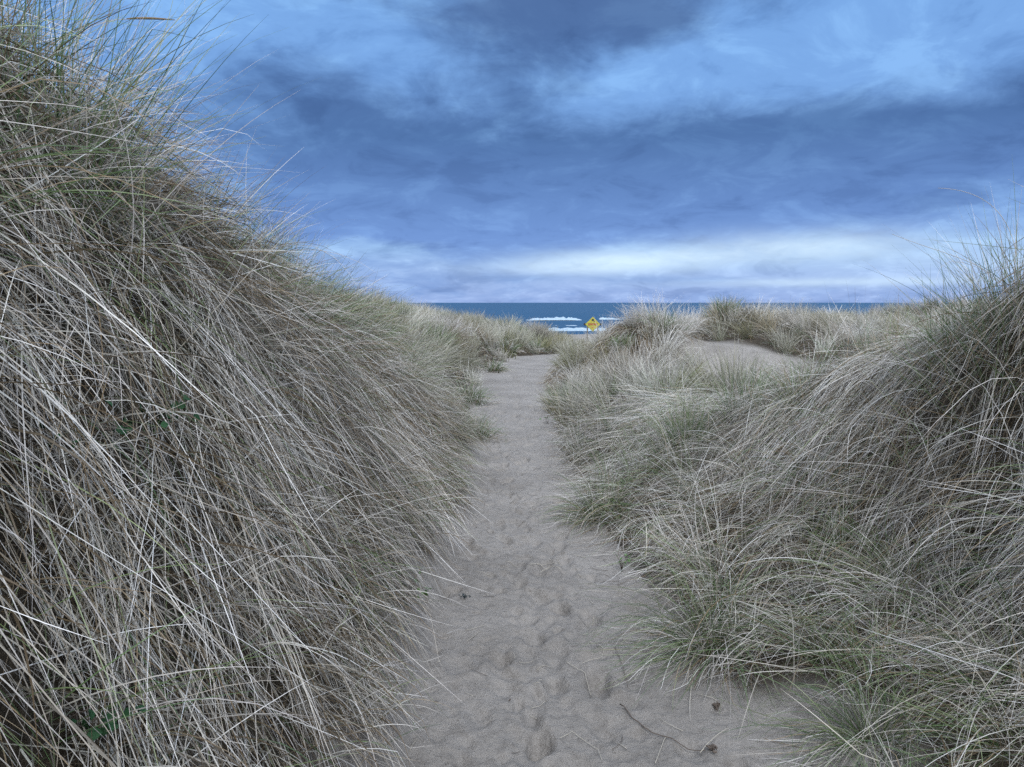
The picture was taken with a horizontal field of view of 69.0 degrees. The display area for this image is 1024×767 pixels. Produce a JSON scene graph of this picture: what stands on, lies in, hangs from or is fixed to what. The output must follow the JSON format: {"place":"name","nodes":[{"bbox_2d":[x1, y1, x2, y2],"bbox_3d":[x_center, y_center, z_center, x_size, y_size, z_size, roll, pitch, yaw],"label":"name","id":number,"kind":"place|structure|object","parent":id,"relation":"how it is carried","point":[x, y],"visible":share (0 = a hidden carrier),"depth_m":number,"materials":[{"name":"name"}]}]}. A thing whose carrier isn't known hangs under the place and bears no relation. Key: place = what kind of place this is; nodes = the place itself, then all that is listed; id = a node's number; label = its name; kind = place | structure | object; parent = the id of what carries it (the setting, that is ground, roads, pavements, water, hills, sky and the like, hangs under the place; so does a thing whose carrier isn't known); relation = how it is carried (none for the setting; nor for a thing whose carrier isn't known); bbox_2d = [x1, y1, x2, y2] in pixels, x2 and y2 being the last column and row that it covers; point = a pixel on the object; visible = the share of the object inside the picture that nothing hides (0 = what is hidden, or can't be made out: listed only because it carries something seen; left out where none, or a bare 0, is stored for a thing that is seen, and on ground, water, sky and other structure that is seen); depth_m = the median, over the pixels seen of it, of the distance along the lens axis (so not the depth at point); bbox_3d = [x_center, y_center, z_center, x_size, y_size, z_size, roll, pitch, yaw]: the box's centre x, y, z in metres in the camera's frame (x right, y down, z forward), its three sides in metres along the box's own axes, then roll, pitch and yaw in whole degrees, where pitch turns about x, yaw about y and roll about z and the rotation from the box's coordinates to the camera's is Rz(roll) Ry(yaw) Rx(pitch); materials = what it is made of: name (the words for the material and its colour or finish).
{"place":"outdoors","nodes":[
{"label":"outdoors","id":0,"kind":"place"},
{"bbox_2d":[326,284,613,361],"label":"marram grass","id":1,"kind":"structure","parent":0,"point":[490,332],"depth_m":24.62,"materials":[{"name":"plant"}]},
{"bbox_2d":[0,0,1023,766],"bbox_3d":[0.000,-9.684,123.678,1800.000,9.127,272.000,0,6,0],"label":"dune ground","id":2,"kind":"structure","parent":0,"point":[748,349],"depth_m":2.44,"materials":[{"name":"plant"}]},
{"bbox_2d":[0,400,112,460],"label":"bramble","id":3,"kind":"object","parent":2,"relation":"on","point":[76,442],"visible":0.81,"depth_m":1.40,"materials":[{"name":"green plant"}]},
{"bbox_2d":[59,702,148,743],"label":"bramble","id":4,"kind":"object","parent":2,"relation":"on","point":[102,731],"visible":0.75,"depth_m":1.27,"materials":[{"name":"green plant"}]},
{"bbox_2d":[88,2,119,93],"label":"flowering stalk","id":5,"kind":"object","parent":2,"relation":"on","point":[98,35],"visible":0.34,"depth_m":3.18,"materials":[{"name":"plant"}]},
{"bbox_2d":[44,17,173,106],"bbox_3d":[-1.498,-1.097,2.537,0.340,0.706,1.177,-1,6,-5],"label":"flowering stalk","id":6,"kind":"object","parent":2,"relation":"on","point":[150,18],"visible":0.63,"depth_m":3.06,"materials":[{"name":"plant"}]},
{"bbox_2d":[82,404,167,448],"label":"bramble","id":7,"kind":"object","parent":2,"relation":"on","point":[164,424],"visible":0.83,"depth_m":1.62,"materials":[{"name":"green plant"}]},
{"bbox_2d":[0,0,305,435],"bbox_3d":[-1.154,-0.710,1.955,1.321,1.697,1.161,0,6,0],"label":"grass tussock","id":8,"kind":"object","parent":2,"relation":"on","point":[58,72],"depth_m":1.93,"materials":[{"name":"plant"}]},
{"bbox_2d":[149,394,199,431],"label":"bramble","id":9,"kind":"object","parent":2,"relation":"on","point":[182,406],"visible":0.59,"depth_m":1.88,"materials":[{"name":"green plant"}]},
{"bbox_2d":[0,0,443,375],"bbox_3d":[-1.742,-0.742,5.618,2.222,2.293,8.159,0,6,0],"label":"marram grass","id":10,"kind":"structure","parent":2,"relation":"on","point":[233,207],"depth_m":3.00,"materials":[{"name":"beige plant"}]},
{"bbox_2d":[361,299,399,319],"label":"grass tussock","id":11,"kind":"object","parent":2,"relation":"on","point":[378,305],"depth_m":14.74,"materials":[{"name":"green plant"}]},
{"bbox_2d":[384,295,424,332],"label":"grass tussock","id":12,"kind":"object","parent":2,"relation":"on","point":[405,312],"depth_m":15.99,"materials":[{"name":"plant"}]},
{"bbox_2d":[317,279,493,421],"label":"marram grass","id":13,"kind":"structure","parent":2,"relation":"on","point":[472,361],"depth_m":14.65,"materials":[{"name":"plant"}]},
{"bbox_2d":[403,571,431,599],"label":"leafy weed","id":14,"kind":"object","parent":2,"relation":"on","point":[418,589],"visible":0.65,"depth_m":3.47,"materials":[{"name":"green plant"}]},
{"bbox_2d":[410,318,474,357],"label":"grass tussock","id":15,"kind":"object","parent":2,"relation":"on","point":[438,334],"depth_m":15.55,"materials":[{"name":"beige plant"}]},
{"bbox_2d":[492,334,525,355],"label":"grass tussock","id":16,"kind":"object","parent":2,"relation":"on","point":[511,348],"depth_m":21.96,"materials":[{"name":"green plant"}]},
{"bbox_2d":[525,340,549,352],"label":"grass tussock","id":17,"kind":"object","parent":2,"relation":"on","point":[537,346],"depth_m":23.67,"materials":[{"name":"green plant"}]},
{"bbox_2d":[527,377,603,413],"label":"grass tussock","id":18,"kind":"object","parent":2,"relation":"on","point":[550,400],"depth_m":10.85,"materials":[{"name":"green plant"}]},
{"bbox_2d":[584,317,601,340],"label":"warning sign","id":19,"kind":"object","parent":2,"relation":"on","point":[591,323],"visible":0.77,"depth_m":51.85,"materials":[{"name":"yellow metal"}]},
{"bbox_2d":[573,369,637,404],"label":"grass tussock","id":20,"kind":"object","parent":2,"relation":"on","point":[616,392],"depth_m":10.50,"materials":[{"name":"green plant"}]},
{"bbox_2d":[603,324,639,353],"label":"grass tussock","id":21,"kind":"object","parent":2,"relation":"on","point":[625,341],"depth_m":14.75,"materials":[{"name":"plant"}]},
{"bbox_2d":[629,304,694,342],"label":"grass tussock","id":22,"kind":"object","parent":2,"relation":"on","point":[660,323],"depth_m":15.08,"materials":[{"name":"plant"}]},
{"bbox_2d":[607,385,745,465],"bbox_3d":[1.386,0.378,5.818,1.257,0.836,1.263,0,6,0],"label":"grass tussock","id":23,"kind":"object","parent":2,"relation":"on","point":[677,428],"depth_m":5.84,"materials":[{"name":"green plant"}]},
{"bbox_2d":[694,294,752,322],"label":"grass tussock","id":24,"kind":"object","parent":2,"relation":"on","point":[721,307],"depth_m":17.70,"materials":[{"name":"plant"}]},
{"bbox_2d":[530,289,969,440],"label":"marram grass","id":25,"kind":"structure","parent":2,"relation":"on","point":[590,361],"depth_m":14.33,"materials":[{"name":"plant"}]},
{"bbox_2d":[673,354,827,444],"bbox_3d":[1.876,0.143,5.785,1.276,0.804,1.365,0,6,0],"label":"grass tussock","id":26,"kind":"object","parent":2,"relation":"on","point":[739,390],"depth_m":5.78,"materials":[{"name":"beige plant"}]},
{"bbox_2d":[532,334,1023,766],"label":"marram grass","id":27,"kind":"structure","parent":2,"relation":"on","point":[584,437],"depth_m":3.71,"materials":[{"name":"beige plant"}]},
{"bbox_2d":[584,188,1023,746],"bbox_3d":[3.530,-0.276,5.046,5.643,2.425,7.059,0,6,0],"label":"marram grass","id":28,"kind":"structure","parent":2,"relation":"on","point":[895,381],"depth_m":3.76,"materials":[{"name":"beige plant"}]},
{"bbox_2d":[734,315,874,458],"bbox_3d":[1.979,0.025,5.138,1.045,1.031,1.157,0,6,0],"label":"grass tussock","id":29,"kind":"object","parent":2,"relation":"on","point":[794,380],"depth_m":5.10,"materials":[{"name":"plant"}]},
{"bbox_2d":[714,359,903,547],"bbox_3d":[1.705,0.380,4.417,1.106,1.118,1.142,4,7,32],"label":"grass tussock","id":30,"kind":"object","parent":2,"relation":"on","point":[791,474],"depth_m":4.36,"materials":[{"name":"green plant"}]},
{"bbox_2d":[679,290,1012,334],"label":"marram grass","id":31,"kind":"structure","parent":2,"relation":"on","point":[747,313],"depth_m":19.79,"materials":[{"name":"plant"}]},
{"bbox_2d":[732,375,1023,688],"bbox_3d":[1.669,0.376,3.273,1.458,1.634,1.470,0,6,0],"label":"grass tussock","id":32,"kind":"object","parent":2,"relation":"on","point":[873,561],"depth_m":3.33,"materials":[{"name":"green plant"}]},
{"bbox_2d":[830,161,1023,510],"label":"grass tussock","id":33,"kind":"object","parent":2,"relation":"on","point":[1003,331],"depth_m":3.41,"materials":[{"name":"plant"}]},
{"bbox_2d":[841,223,1023,504],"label":"grass tussock","id":34,"kind":"object","parent":2,"relation":"on","point":[978,346],"depth_m":3.56,"materials":[{"name":"green plant"}]},
{"bbox_2d":[846,230,1018,467],"bbox_3d":[2.177,-0.151,3.739,0.957,1.248,0.887,3,7,22],"label":"grass tussock","id":35,"kind":"object","parent":2,"relation":"on","point":[930,333],"depth_m":3.77,"materials":[{"name":"plant"}]},
{"bbox_2d":[893,234,1018,309],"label":"flowering stalk","id":36,"kind":"object","parent":2,"relation":"on","point":[957,257],"visible":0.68,"depth_m":3.53,"materials":[{"name":"plant"}]},
{"bbox_2d":[943,188,1018,333],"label":"flowering stalk","id":37,"kind":"object","parent":2,"relation":"on","point":[1008,228],"visible":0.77,"depth_m":3.44,"materials":[{"name":"plant"}]},
{"bbox_2d":[0,0,1023,302],"label":"sky","id":38,"kind":"structure","parent":0,"point":[478,151],"materials":[{"name":"blue"}]},
{"bbox_2d":[350,354,806,766],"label":"sand path","id":39,"kind":"structure","parent":0,"point":[538,619],"depth_m":3.40,"materials":[{"name":"beige sand"}]},
{"bbox_2d":[446,378,499,407],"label":"grass tussock","id":40,"kind":"object","parent":39,"relation":"on","point":[480,398],"depth_m":11.69,"materials":[{"name":"green plant"}]},
{"bbox_2d":[461,407,514,441],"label":"grass tussock","id":41,"kind":"object","parent":39,"relation":"on","point":[486,432],"depth_m":8.69,"materials":[{"name":"green plant"}]},
{"bbox_2d":[475,356,510,372],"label":"grass tussock","id":42,"kind":"object","parent":39,"relation":"on","point":[497,369],"depth_m":17.22,"materials":[{"name":"green plant"}]},
{"bbox_2d":[560,731,601,758],"bbox_3d":[0.269,1.306,2.688,0.072,0.015,0.203,-6,9,-43],"label":"bent straw","id":43,"kind":"object","parent":39,"relation":"on","point":[581,738],"visible":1,"depth_m":2.74,"materials":[{"name":"beige plant"}]},
{"bbox_2d":[525,453,663,539],"bbox_3d":[0.616,0.752,5.420,1.132,0.556,1.206,0,6,0],"label":"grass tussock","id":44,"kind":"object","parent":39,"relation":"on","point":[576,507],"depth_m":5.43,"materials":[{"name":"plant"}]},
{"bbox_2d":[616,551,629,570],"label":"leafy weed","id":45,"kind":"object","parent":39,"relation":"on","point":[621,563],"visible":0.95,"depth_m":4.45,"materials":[{"name":"green plant"}]},
{"bbox_2d":[620,704,704,750],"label":"driftwood twig","id":46,"kind":"object","parent":39,"relation":"on","point":[656,733],"visible":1,"depth_m":2.76,"materials":[{"name":"brown wood"}]},
{"bbox_2d":[706,744,717,752],"bbox_3d":[0.710,1.292,2.642,0.041,0.021,0.049,0,6,0],"label":"debris scrap","id":47,"kind":"object","parent":39,"relation":"on","point":[712,747],"visible":1,"depth_m":2.64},
{"bbox_2d":[700,728,727,752],"bbox_3d":[0.737,1.299,2.717,0.195,0.017,0.007,-6,9,-44],"label":"bent straw","id":48,"kind":"object","parent":39,"relation":"on","point":[712,739],"visible":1,"depth_m":2.71,"materials":[{"name":"beige plant"}]},
{"bbox_2d":[712,701,719,709],"bbox_3d":[0.811,1.281,2.960,0.030,0.021,0.044,3,7,27],"label":"debris scrap","id":49,"kind":"object","parent":39,"relation":"on","point":[716,705],"visible":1,"depth_m":2.96,"materials":[{"name":"brown"}]},
{"bbox_2d":[567,514,887,741],"bbox_3d":[0.895,0.910,3.350,1.363,0.690,1.454,0,6,0],"label":"grass tussock","id":50,"kind":"object","parent":39,"relation":"on","point":[680,640],"depth_m":3.33,"materials":[{"name":"plant"}]},
{"bbox_2d":[703,604,1023,766],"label":"grass tussock","id":51,"kind":"object","parent":39,"relation":"on","point":[836,744],"depth_m":2.64,"materials":[{"name":"plant"}]},
{"bbox_2d":[407,303,965,333],"bbox_3d":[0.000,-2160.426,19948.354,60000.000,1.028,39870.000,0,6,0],"label":"sea","id":52,"kind":"structure","parent":0,"point":[585,312],"depth_m":713.45,"materials":[{"name":"blue liquid"}]},
{"bbox_2d":[530,317,580,319],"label":"breaking wave","id":53,"kind":"object","parent":52,"relation":"on","point":[561,318],"visible":0.92,"depth_m":282.38,"materials":[{"name":"liquid"}]},
{"bbox_2d":[548,327,604,330],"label":"breaking wave","id":54,"kind":"object","parent":52,"relation":"on","point":[574,329],"visible":0.51,"depth_m":178.07,"materials":[{"name":"liquid"}]},
{"bbox_2d":[599,317,619,319],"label":"breaking wave","id":55,"kind":"object","parent":52,"relation":"on","point":[602,318],"visible":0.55,"depth_m":284.22,"materials":[{"name":"liquid"}]}
]}

